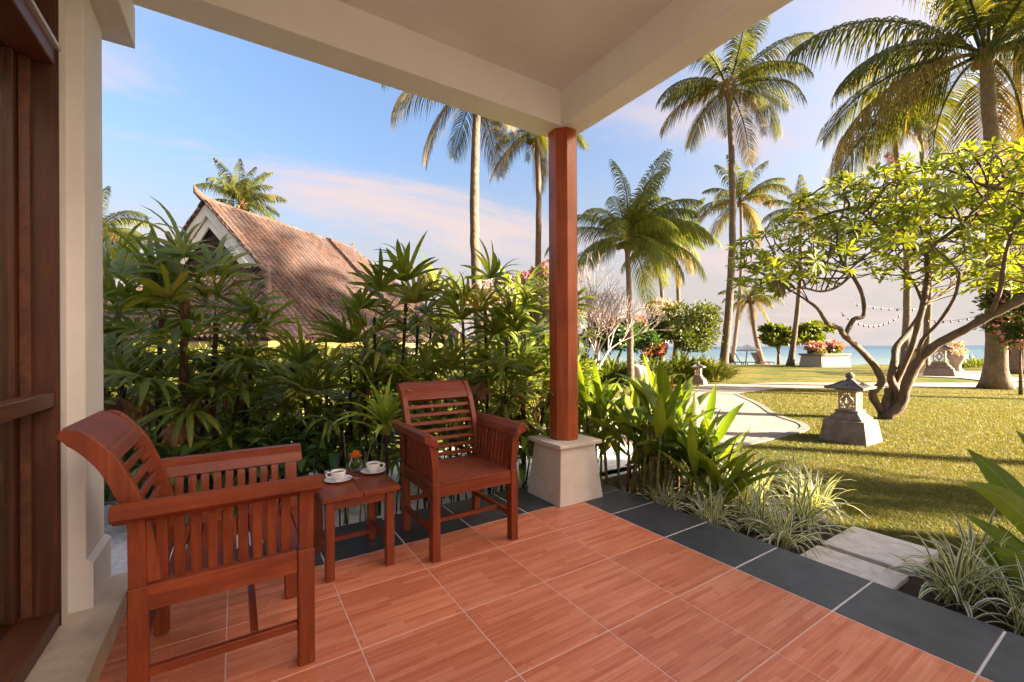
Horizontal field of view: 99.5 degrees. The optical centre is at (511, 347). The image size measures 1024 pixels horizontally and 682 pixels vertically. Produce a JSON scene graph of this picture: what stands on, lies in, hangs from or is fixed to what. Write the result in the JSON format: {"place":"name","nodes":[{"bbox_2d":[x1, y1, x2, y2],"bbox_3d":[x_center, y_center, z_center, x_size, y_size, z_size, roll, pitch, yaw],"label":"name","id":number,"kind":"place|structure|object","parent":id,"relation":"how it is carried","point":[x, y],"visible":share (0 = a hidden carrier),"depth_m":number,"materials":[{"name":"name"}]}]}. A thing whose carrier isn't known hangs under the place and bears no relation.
{"place":"outdoors","nodes":[
{"label":"outdoors","id":0,"kind":"place"},
{"bbox_2d":[104,440,637,574],"bbox_3d":[-4.110,1.447,2.631,13.900,0.001,2.030,0,0,-33],"label":"pebble strip","id":1,"kind":"object","parent":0,"point":[118,534],"visible":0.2,"depth_m":3.86,"materials":[{"name":"gravel"}]},
{"bbox_2d":[104,440,212,505],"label":"leafy shrub","id":2,"kind":"object","parent":1,"relation":"on","point":[107,491],"visible":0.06,"depth_m":3.58,"materials":[{"name":"green plant"}]},
{"bbox_2d":[103,312,284,493],"bbox_3d":[-3.348,0.557,4.088,2.436,1.823,1.470,0,0,6],"label":"lady palm","id":3,"kind":"object","parent":1,"relation":"on","point":[115,361],"visible":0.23,"depth_m":3.91,"materials":[{"name":"plant"}]},
{"bbox_2d":[103,196,311,491],"bbox_3d":[-3.403,0.030,4.204,3.054,2.878,2.175,0,0,18],"label":"lady palm","id":4,"kind":"object","parent":1,"relation":"on","point":[160,276],"visible":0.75,"depth_m":3.84,"materials":[{"name":"plant"}]},
{"bbox_2d":[130,427,292,510],"bbox_3d":[-2.582,1.090,3.775,1.383,0.749,1.331,0,0,5],"label":"leafy shrub","id":5,"kind":"object","parent":1,"relation":"on","point":[186,449],"visible":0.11,"depth_m":3.58,"materials":[{"name":"green plant"}]},
{"bbox_2d":[154,386,303,482],"bbox_3d":[-2.756,0.935,4.494,1.497,1.061,1.349,0,0,-33],"label":"leafy shrub","id":6,"kind":"object","parent":1,"relation":"on","point":[230,413],"visible":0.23,"depth_m":4.25,"materials":[{"name":"green plant"}]},
{"bbox_2d":[184,420,341,514],"bbox_3d":[-2.145,1.086,3.798,1.306,0.752,1.319,0,0,-33],"label":"leafy shrub","id":7,"kind":"object","parent":1,"relation":"on","point":[240,441],"visible":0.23,"depth_m":3.83,"materials":[{"name":"green plant"}]},
{"bbox_2d":[212,397,361,477],"bbox_3d":[-2.140,0.973,4.330,1.340,0.978,1.353,0,0,16],"label":"leafy shrub","id":8,"kind":"object","parent":1,"relation":"on","point":[313,438],"visible":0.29,"depth_m":4.04,"materials":[{"name":"green plant"}]},
{"bbox_2d":[209,313,374,480],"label":"lady palm","id":9,"kind":"object","parent":1,"relation":"on","point":[290,394],"visible":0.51,"depth_m":4.16,"materials":[{"name":"plant"}]},
{"bbox_2d":[275,419,390,505],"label":"leafy shrub","id":10,"kind":"object","parent":1,"relation":"on","point":[333,463],"visible":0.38,"depth_m":3.85,"materials":[{"name":"green plant"}]},
{"bbox_2d":[287,396,418,472],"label":"leafy shrub","id":11,"kind":"object","parent":1,"relation":"on","point":[357,431],"visible":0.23,"depth_m":4.24,"materials":[{"name":"green plant"}]},
{"bbox_2d":[330,372,433,475],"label":"strap leaved plant","id":12,"kind":"object","parent":1,"relation":"on","point":[384,409],"visible":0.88,"depth_m":3.38,"materials":[{"name":"green plant"}]},
{"bbox_2d":[293,231,493,490],"bbox_3d":[-1.185,0.144,4.436,1.431,2.625,1.923,0,0,34],"label":"lady palm","id":13,"kind":"object","parent":1,"relation":"on","point":[402,265],"visible":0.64,"depth_m":4.22,"materials":[{"name":"plant"}]},
{"bbox_2d":[296,409,528,529],"bbox_3d":[-0.698,1.032,3.856,2.340,0.845,0.608,0,0,-33],"label":"cane thicket","id":14,"kind":"object","parent":1,"relation":"on","point":[378,512],"visible":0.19,"depth_m":3.57,"materials":[{"name":"green plant"}]},
{"bbox_2d":[323,331,548,500],"bbox_3d":[-0.780,0.614,4.235,2.441,1.683,1.445,0,0,22],"label":"lady palm","id":15,"kind":"object","parent":1,"relation":"on","point":[448,360],"visible":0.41,"depth_m":4.10,"materials":[{"name":"plant"}]},
{"bbox_2d":[400,386,527,467],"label":"leafy shrub","id":16,"kind":"object","parent":1,"relation":"on","point":[444,441],"visible":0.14,"depth_m":4.25,"materials":[{"name":"green plant"}]},
{"bbox_2d":[406,237,582,490],"bbox_3d":[-0.283,0.184,4.533,1.924,2.536,1.756,0,0,3],"label":"lady palm","id":17,"kind":"object","parent":1,"relation":"on","point":[509,314],"visible":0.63,"depth_m":4.30,"materials":[{"name":"plant"}]},
{"bbox_2d":[445,323,592,486],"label":"lady palm","id":18,"kind":"object","parent":1,"relation":"on","point":[528,381],"visible":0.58,"depth_m":4.24,"materials":[{"name":"plant"}]},
{"bbox_2d":[452,400,587,485],"bbox_3d":[0.122,0.976,4.508,1.452,0.950,1.376,0,0,-33],"label":"leafy shrub","id":19,"kind":"object","parent":1,"relation":"on","point":[523,440],"visible":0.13,"depth_m":4.21,"materials":[{"name":"green plant"}]},
{"bbox_2d":[520,276,622,437],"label":"lady palm","id":20,"kind":"object","parent":1,"relation":"on","point":[584,365],"visible":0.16,"depth_m":4.84,"materials":[{"name":"plant"}]},
{"bbox_2d":[104,390,800,502],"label":"garden path","id":21,"kind":"structure","parent":0,"point":[758,421],"depth_m":8.38,"materials":[{"name":"concrete"}]},
{"bbox_2d":[98,483,1023,681],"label":"terrace floor","id":22,"kind":"structure","parent":0,"point":[613,584],"depth_m":2.09,"materials":[{"name":"orange tile"}]},
{"bbox_2d":[24,572,127,681],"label":"door threshold step","id":23,"kind":"object","parent":22,"relation":"on","point":[79,646],"depth_m":1.77,"materials":[{"name":"beige stone"}]},
{"bbox_2d":[59,0,110,621],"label":"villa wall","id":24,"kind":"structure","parent":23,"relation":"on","point":[85,558],"depth_m":1.96,"materials":[{"name":"paint"}]},
{"bbox_2d":[0,0,61,681],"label":"window frame","id":25,"kind":"object","parent":24,"relation":"attached to","point":[30,517],"visible":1,"depth_m":1.77,"materials":[{"name":"brown wood"}]},
{"bbox_2d":[89,0,792,137],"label":"terrace roof","id":26,"kind":"structure","parent":24,"relation":"on","point":[544,68],"depth_m":2.90,"materials":[{"name":"paint"}]},
{"bbox_2d":[56,410,321,681],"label":"armchair","id":27,"kind":"object","parent":22,"relation":"on","point":[203,564],"visible":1,"depth_m":1.67,"materials":[{"name":"wood"}]},
{"bbox_2d":[313,467,400,582],"bbox_3d":[-0.986,1.065,2.690,0.434,0.478,0.514,0,0,-33],"label":"side table","id":28,"kind":"object","parent":22,"relation":"on","point":[370,490],"visible":0.77,"depth_m":2.58,"materials":[{"name":"wood"}]},
{"bbox_2d":[324,475,351,482],"bbox_3d":[-1.073,0.817,2.676,0.161,0.017,0.161,0,0,-33],"label":"saucer","id":29,"kind":"object","parent":28,"relation":"on","point":[331,480],"visible":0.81,"depth_m":2.67,"materials":[{"name":"white ceramic"}]},
{"bbox_2d":[325,469,345,480],"bbox_3d":[-1.077,0.790,2.670,0.090,0.058,0.105,0,0,31],"label":"coffee cup","id":30,"kind":"object","parent":29,"relation":"on","point":[337,474],"visible":1,"depth_m":2.65,"materials":[{"name":"white ceramic"}]},
{"bbox_2d":[391,380,525,562],"bbox_3d":[-0.420,0.782,3.085,0.731,1.038,0.788,0,0,-33],"label":"armchair","id":31,"kind":"object","parent":22,"relation":"on","point":[490,461],"visible":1,"depth_m":3.02,"materials":[{"name":"wood"}]},
{"bbox_2d":[527,127,602,507],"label":"porch column","id":32,"kind":"structure","parent":22,"relation":"on","point":[564,471],"depth_m":3.71,"materials":[{"name":"brown wood"}]},
{"bbox_2d":[102,0,1023,347],"label":"sky","id":33,"kind":"structure","parent":0,"point":[188,95],"materials":[{"name":"blue"}]},
{"bbox_2d":[104,364,1023,562],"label":"lawn","id":34,"kind":"structure","parent":0,"point":[775,373],"depth_m":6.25,"materials":[{"name":"plant"}]},
{"bbox_2d":[102,186,155,271],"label":"coconut palm","id":35,"kind":"object","parent":34,"relation":"on","point":[113,236],"visible":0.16,"depth_m":16.12,"materials":[{"name":"green plant"}]},
{"bbox_2d":[104,390,175,500],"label":"leafy shrub","id":36,"kind":"object","parent":34,"relation":"on","point":[154,440],"visible":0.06,"depth_m":4.47,"materials":[{"name":"green plant"}]},
{"bbox_2d":[104,340,208,433],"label":"garden bush","id":37,"kind":"object","parent":34,"relation":"on","point":[112,394],"visible":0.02,"depth_m":6.28,"materials":[{"name":"green plant"}]},
{"bbox_2d":[151,336,258,438],"bbox_3d":[-5.143,0.674,7.461,2.064,1.832,1.687,0,0,-18],"label":"garden bush","id":38,"kind":"object","parent":34,"relation":"on","point":[205,346],"visible":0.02,"depth_m":7.25,"materials":[{"name":"green plant"}]},
{"bbox_2d":[195,158,286,219],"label":"coconut palm","id":39,"kind":"object","parent":34,"relation":"on","point":[242,192],"visible":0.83,"depth_m":25.61,"materials":[{"name":"green plant"}]},
{"bbox_2d":[103,185,469,422],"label":"neighbour house","id":40,"kind":"structure","parent":34,"relation":"on","point":[313,270],"depth_m":9.94,"materials":[{"name":"ceramic"}]},
{"bbox_2d":[233,337,353,427],"bbox_3d":[-3.432,0.654,7.002,1.777,1.708,1.758,0,0,21],"label":"garden bush","id":41,"kind":"object","parent":34,"relation":"on","point":[281,348],"visible":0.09,"depth_m":6.73,"materials":[{"name":"green plant"}]},
{"bbox_2d":[322,334,421,436],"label":"garden bush","id":42,"kind":"object","parent":34,"relation":"on","point":[340,405],"visible":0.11,"depth_m":7.05,"materials":[{"name":"green plant"}]},
{"bbox_2d":[397,333,493,428],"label":"garden bush","id":43,"kind":"object","parent":34,"relation":"on","point":[474,366],"visible":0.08,"depth_m":7.48,"materials":[{"name":"green plant"}]},
{"bbox_2d":[381,84,547,348],"bbox_3d":[-0.744,-4.049,11.942,5.353,11.145,5.020,0,0,-33],"label":"coconut palm","id":44,"kind":"object","parent":34,"relation":"on","point":[474,193],"visible":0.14,"depth_m":12.01,"materials":[{"name":"green plant"}]},
{"bbox_2d":[479,341,549,423],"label":"garden bush","id":45,"kind":"object","parent":34,"relation":"on","point":[532,403],"visible":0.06,"depth_m":8.03,"materials":[{"name":"green plant"}]},
{"bbox_2d":[482,259,548,356],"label":"flowering vine","id":46,"kind":"object","parent":34,"relation":"on","point":[544,285],"visible":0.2,"depth_m":9.22,"materials":[{"name":"green plant"}]},
{"bbox_2d":[453,271,580,338],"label":"bare tree","id":47,"kind":"object","parent":34,"relation":"on","point":[485,285],"visible":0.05,"depth_m":12.86,"materials":[{"name":"pink plant"}]},
{"bbox_2d":[481,118,589,266],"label":"coconut palm","id":48,"kind":"object","parent":34,"relation":"on","point":[531,143],"visible":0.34,"depth_m":15.97,"materials":[{"name":"green plant"}]},
{"bbox_2d":[538,251,673,377],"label":"bare tree","id":49,"kind":"object","parent":34,"relation":"on","point":[595,313],"visible":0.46,"depth_m":10.72,"materials":[{"name":"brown plant"}]},
{"bbox_2d":[589,349,636,384],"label":"hedge shrub","id":50,"kind":"object","parent":34,"relation":"on","point":[611,371],"visible":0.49,"depth_m":16.10,"materials":[{"name":"green plant"}]},
{"bbox_2d":[578,313,662,382],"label":"spreading tree","id":51,"kind":"object","parent":34,"relation":"on","point":[647,338],"visible":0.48,"depth_m":16.99,"materials":[{"name":"green plant"}]},
{"bbox_2d":[544,148,714,387],"bbox_3d":[4.145,-2.493,15.266,5.464,7.973,5.209,0,0,-33],"label":"coconut palm","id":52,"kind":"object","parent":34,"relation":"on","point":[643,232],"visible":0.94,"depth_m":14.88,"materials":[{"name":"green plant"}]},
{"bbox_2d":[624,364,647,384],"bbox_3d":[4.638,1.171,15.784,1.056,1.102,1.054,0,0,34],"label":"planter","id":53,"kind":"object","parent":34,"relation":"on","point":[638,372],"visible":0.2,"depth_m":15.33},
{"bbox_2d":[640,339,667,362],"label":"coral flower shrub","id":54,"kind":"object","parent":34,"relation":"on","point":[659,350],"visible":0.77,"depth_m":17.34,"materials":[{"name":"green plant"}]},
{"bbox_2d":[623,352,693,379],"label":"hedge shrub","id":55,"kind":"object","parent":34,"relation":"on","point":[653,366],"visible":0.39,"depth_m":16.70,"materials":[{"name":"green plant"}]},
{"bbox_2d":[644,297,679,318],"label":"lilac shrub","id":56,"kind":"object","parent":34,"relation":"on","point":[660,301],"visible":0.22,"depth_m":21.62,"materials":[{"name":"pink plant"}]},
{"bbox_2d":[620,206,704,363],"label":"coconut palm","id":57,"kind":"object","parent":34,"relation":"on","point":[662,290],"visible":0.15,"depth_m":24.91,"materials":[{"name":"green plant"}]},
{"bbox_2d":[641,198,721,362],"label":"coconut palm","id":58,"kind":"object","parent":34,"relation":"on","point":[688,271],"visible":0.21,"depth_m":26.82,"materials":[{"name":"green plant"}]},
{"bbox_2d":[647,298,724,380],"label":"round tree","id":59,"kind":"object","parent":34,"relation":"on","point":[692,328],"visible":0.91,"depth_m":17.96,"materials":[{"name":"green plant"}]},
{"bbox_2d":[657,348,720,382],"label":"hedge shrub","id":60,"kind":"object","parent":34,"relation":"on","point":[683,360],"visible":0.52,"depth_m":17.05,"materials":[{"name":"green plant"}]},
{"bbox_2d":[690,361,706,384],"bbox_3d":[7.088,0.993,16.500,0.566,0.938,0.566,0,0,37],"label":"stone lantern","id":61,"kind":"object","parent":34,"relation":"on","point":[697,379],"visible":0.95,"depth_m":16.37,"materials":[{"name":"stone"}]},
{"bbox_2d":[599,393,809,475],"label":"path kerb","id":62,"kind":"structure","parent":34,"relation":"on","point":[777,436],"depth_m":7.22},
{"bbox_2d":[673,353,738,381],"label":"hedge shrub","id":63,"kind":"object","parent":34,"relation":"on","point":[708,367],"visible":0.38,"depth_m":17.33,"materials":[{"name":"green plant"}]},
{"bbox_2d":[697,355,743,381],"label":"hedge shrub","id":64,"kind":"object","parent":34,"relation":"on","point":[725,375],"visible":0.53,"depth_m":17.47,"materials":[{"name":"green plant"}]},
{"bbox_2d":[655,14,814,379],"bbox_3d":[9.452,-6.440,18.752,6.033,15.842,6.457,0,0,23],"label":"coconut palm","id":65,"kind":"object","parent":34,"relation":"on","point":[729,92],"visible":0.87,"depth_m":18.87,"materials":[{"name":"green plant"}]},
{"bbox_2d":[761,174,839,365],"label":"coconut palm","id":66,"kind":"object","parent":34,"relation":"on","point":[811,209],"visible":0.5,"depth_m":31.68,"materials":[{"name":"green plant"}]},
{"bbox_2d":[602,467,1023,636],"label":"planting bed","id":67,"kind":"object","parent":34,"relation":"on","point":[911,586],"visible":0.16,"depth_m":2.97,"materials":[{"name":"soil"}]},
{"bbox_2d":[532,358,649,487],"bbox_3d":[0.859,0.725,4.506,1.071,1.445,1.130,0,0,-16],"label":"heliconia","id":68,"kind":"object","parent":67,"relation":"on","point":[594,409],"visible":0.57,"depth_m":4.33,"materials":[{"name":"green plant"}]},
{"bbox_2d":[584,354,714,503],"bbox_3d":[1.211,0.744,4.006,1.107,1.406,1.154,0,0,8],"label":"heliconia","id":69,"kind":"object","parent":67,"relation":"on","point":[634,426],"visible":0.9,"depth_m":3.89,"materials":[{"name":"green plant"}]},
{"bbox_2d":[610,369,711,491],"bbox_3d":[1.576,0.845,4.621,1.055,1.198,1.263,0,0,-33],"label":"heliconia","id":70,"kind":"object","parent":67,"relation":"on","point":[688,384],"visible":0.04,"depth_m":4.62,"materials":[{"name":"green plant"}]},
{"bbox_2d":[639,474,696,511],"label":"variegated tuft","id":71,"kind":"object","parent":67,"relation":"on","point":[671,504],"visible":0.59,"depth_m":3.75,"materials":[{"name":"green plant"}]},
{"bbox_2d":[634,383,749,510],"bbox_3d":[1.619,0.885,4.018,1.038,1.120,1.166,0,0,16],"label":"heliconia","id":72,"kind":"object","parent":67,"relation":"on","point":[700,424],"visible":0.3,"depth_m":3.88,"materials":[{"name":"green plant"}]},
{"bbox_2d":[674,478,748,531],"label":"variegated tuft","id":73,"kind":"object","parent":67,"relation":"on","point":[712,516],"visible":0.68,"depth_m":3.42,"materials":[{"name":"green plant"}]},
{"bbox_2d":[653,417,790,516],"bbox_3d":[1.788,1.000,3.627,0.941,0.893,0.760,0,0,43],"label":"heliconia","id":74,"kind":"object","parent":67,"relation":"on","point":[704,468],"visible":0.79,"depth_m":3.58,"materials":[{"name":"green plant"}]},
{"bbox_2d":[713,454,789,517],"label":"variegated tuft","id":75,"kind":"object","parent":67,"relation":"on","point":[745,495],"visible":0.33,"depth_m":3.71,"materials":[{"name":"green plant"}]},
{"bbox_2d":[721,446,787,509],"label":"variegated tuft","id":76,"kind":"object","parent":67,"relation":"on","point":[756,465],"visible":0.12,"depth_m":4.14,"materials":[{"name":"green plant"}]},
{"bbox_2d":[723,478,790,537],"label":"variegated tuft","id":77,"kind":"object","parent":67,"relation":"on","point":[756,512],"visible":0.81,"depth_m":3.34,"materials":[{"name":"green plant"}]},
{"bbox_2d":[735,490,841,558],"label":"variegated tuft","id":78,"kind":"object","parent":67,"relation":"on","point":[783,539],"visible":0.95,"depth_m":3.08,"materials":[{"name":"green plant"}]},
{"bbox_2d":[760,449,836,493],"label":"variegated tuft","id":79,"kind":"object","parent":67,"relation":"on","point":[789,486],"visible":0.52,"depth_m":4.26,"materials":[{"name":"green plant"}]},
{"bbox_2d":[750,469,867,544],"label":"variegated tuft","id":80,"kind":"object","parent":67,"relation":"on","point":[804,511],"visible":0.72,"depth_m":3.36,"materials":[{"name":"green plant"}]},
{"bbox_2d":[764,461,863,525],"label":"variegated tuft","id":81,"kind":"object","parent":67,"relation":"on","point":[816,500],"visible":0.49,"depth_m":3.77,"materials":[{"name":"green plant"}]},
{"bbox_2d":[800,545,907,589],"bbox_3d":[2.091,1.430,2.722,0.465,0.080,0.490,0,0,-33],"label":"stepping stone","id":82,"kind":"object","parent":67,"relation":"on","point":[872,572],"visible":0.37,"depth_m":2.73,"materials":[{"name":"stone"}]},
{"bbox_2d":[823,526,938,576],"bbox_3d":[2.564,1.427,3.024,0.523,0.080,0.490,0,0,-33],"label":"stepping stone","id":83,"kind":"object","parent":67,"relation":"on","point":[868,546],"visible":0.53,"depth_m":2.99,"materials":[{"name":"stone"}]},
{"bbox_2d":[883,521,1023,617],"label":"variegated tuft","id":84,"kind":"object","parent":67,"relation":"on","point":[957,589],"visible":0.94,"depth_m":2.37,"materials":[{"name":"green plant"}]},
{"bbox_2d":[894,508,1023,600],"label":"variegated tuft","id":85,"kind":"object","parent":67,"relation":"on","point":[970,535],"visible":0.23,"depth_m":2.64,"materials":[{"name":"green plant"}]},
{"bbox_2d":[944,543,1023,634],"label":"variegated tuft","id":86,"kind":"object","parent":67,"relation":"on","point":[1017,614],"visible":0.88,"depth_m":2.19,"materials":[{"name":"green plant"}]},
{"bbox_2d":[961,431,1023,595],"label":"broad leaved plant","id":87,"kind":"object","parent":67,"relation":"on","point":[1002,490],"visible":0.91,"depth_m":2.52,"materials":[{"name":"green plant"}]},
{"bbox_2d":[798,339,851,366],"bbox_3d":[21.732,0.381,30.195,2.919,1.921,1.960,0,0,-8],"label":"flower planter","id":88,"kind":"object","parent":34,"relation":"on","point":[829,353],"visible":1,"depth_m":29.76,"materials":[{"name":"stone"}]},
{"bbox_2d":[819,372,882,446],"bbox_3d":[5.176,0.926,6.632,0.626,1.097,0.626,0,0,-33],"label":"stone lantern","id":89,"kind":"object","parent":34,"relation":"on","point":[854,424],"visible":1,"depth_m":6.51,"materials":[{"name":"stone"}]},
{"bbox_2d":[723,136,1023,420],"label":"plumeria tree","id":90,"kind":"object","parent":34,"relation":"on","point":[895,397],"visible":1,"depth_m":7.69,"materials":[{"name":"green plant"}]},
{"bbox_2d":[838,89,955,368],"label":"coconut palm","id":91,"kind":"object","parent":34,"relation":"on","point":[906,321],"visible":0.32,"depth_m":26.37,"materials":[{"name":"green plant"}]},
{"bbox_2d":[785,0,1023,389],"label":"coconut palm","id":92,"kind":"object","parent":34,"relation":"on","point":[1003,20],"visible":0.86,"depth_m":14.98,"materials":[{"name":"green plant"}]},
{"bbox_2d":[886,66,964,367],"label":"coconut palm","id":93,"kind":"object","parent":34,"relation":"on","point":[926,324],"visible":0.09,"depth_m":27.18,"materials":[{"name":"green plant"}]},
{"bbox_2d":[923,345,955,375],"bbox_3d":[20.172,0.525,20.451,1.130,1.837,1.130,0,0,-43],"label":"stone lantern","id":94,"kind":"object","parent":34,"relation":"on","point":[943,367],"visible":0.66,"depth_m":20.19,"materials":[{"name":"stone"}]},
{"bbox_2d":[946,354,983,367],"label":"hedge shrub","id":95,"kind":"object","parent":34,"relation":"on","point":[969,362],"visible":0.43,"depth_m":27.44,"materials":[{"name":"green plant"}]},
{"bbox_2d":[923,0,1023,317],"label":"coconut palm","id":96,"kind":"object","parent":34,"relation":"on","point":[935,21],"visible":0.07,"depth_m":24.96,"materials":[{"name":"green plant"}]},
{"bbox_2d":[969,280,1023,394],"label":"flowering shrub","id":97,"kind":"object","parent":34,"relation":"on","point":[1006,328],"visible":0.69,"depth_m":12.54,"materials":[{"name":"green plant"}]},
{"bbox_2d":[978,238,1023,373],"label":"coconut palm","id":98,"kind":"object","parent":34,"relation":"on","point":[1014,362],"visible":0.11,"depth_m":21.86,"materials":[{"name":"green plant"}]},
{"bbox_2d":[466,345,984,364],"bbox_3d":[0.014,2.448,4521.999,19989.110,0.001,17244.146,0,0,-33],"label":"sea","id":99,"kind":"structure","parent":0,"point":[880,354],"depth_m":128.11,"materials":[{"name":"liquid"}]},
{"bbox_2d":[674,382,1023,393],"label":"lawn path","id":100,"kind":"structure","parent":0,"point":[736,388],"depth_m":15.37,"materials":[{"name":"concrete"}]},
{"bbox_2d":[903,371,1023,381],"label":"path","id":101,"kind":"structure","parent":0,"point":[975,375],"depth_m":20.23,"materials":[{"name":"concrete"}]},
{"bbox_2d":[941,340,967,370],"bbox_3d":[24.588,0.454,24.125,1.470,1.746,1.172,0,0,-33],"label":"stone urn","id":102,"kind":"object","parent":101,"relation":"on","point":[957,360],"visible":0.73,"depth_m":23.83,"materials":[{"name":"stone"}]},
{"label":"beach","id":103,"kind":"structure","parent":0,"visible":0},
{"bbox_2d":[693,155,793,363],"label":"coconut palm","id":104,"kind":"object","parent":103,"relation":"on","point":[748,212],"visible":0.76,"depth_m":40.67,"materials":[{"name":"green plant"}]},
{"bbox_2d":[717,278,784,364],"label":"coconut palm","id":105,"kind":"object","parent":103,"relation":"on","point":[750,301],"visible":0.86,"depth_m":36.63,"materials":[{"name":"green plant"}]},
{"bbox_2d":[757,321,801,364],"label":"beach tree","id":106,"kind":"object","parent":103,"relation":"on","point":[776,336],"visible":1,"depth_m":32.69,"materials":[{"name":"green plant"}]},
{"bbox_2d":[796,319,838,346],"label":"beach tree","id":107,"kind":"object","parent":103,"relation":"on","point":[812,330],"visible":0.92,"depth_m":32.70,"materials":[{"name":"green plant"}]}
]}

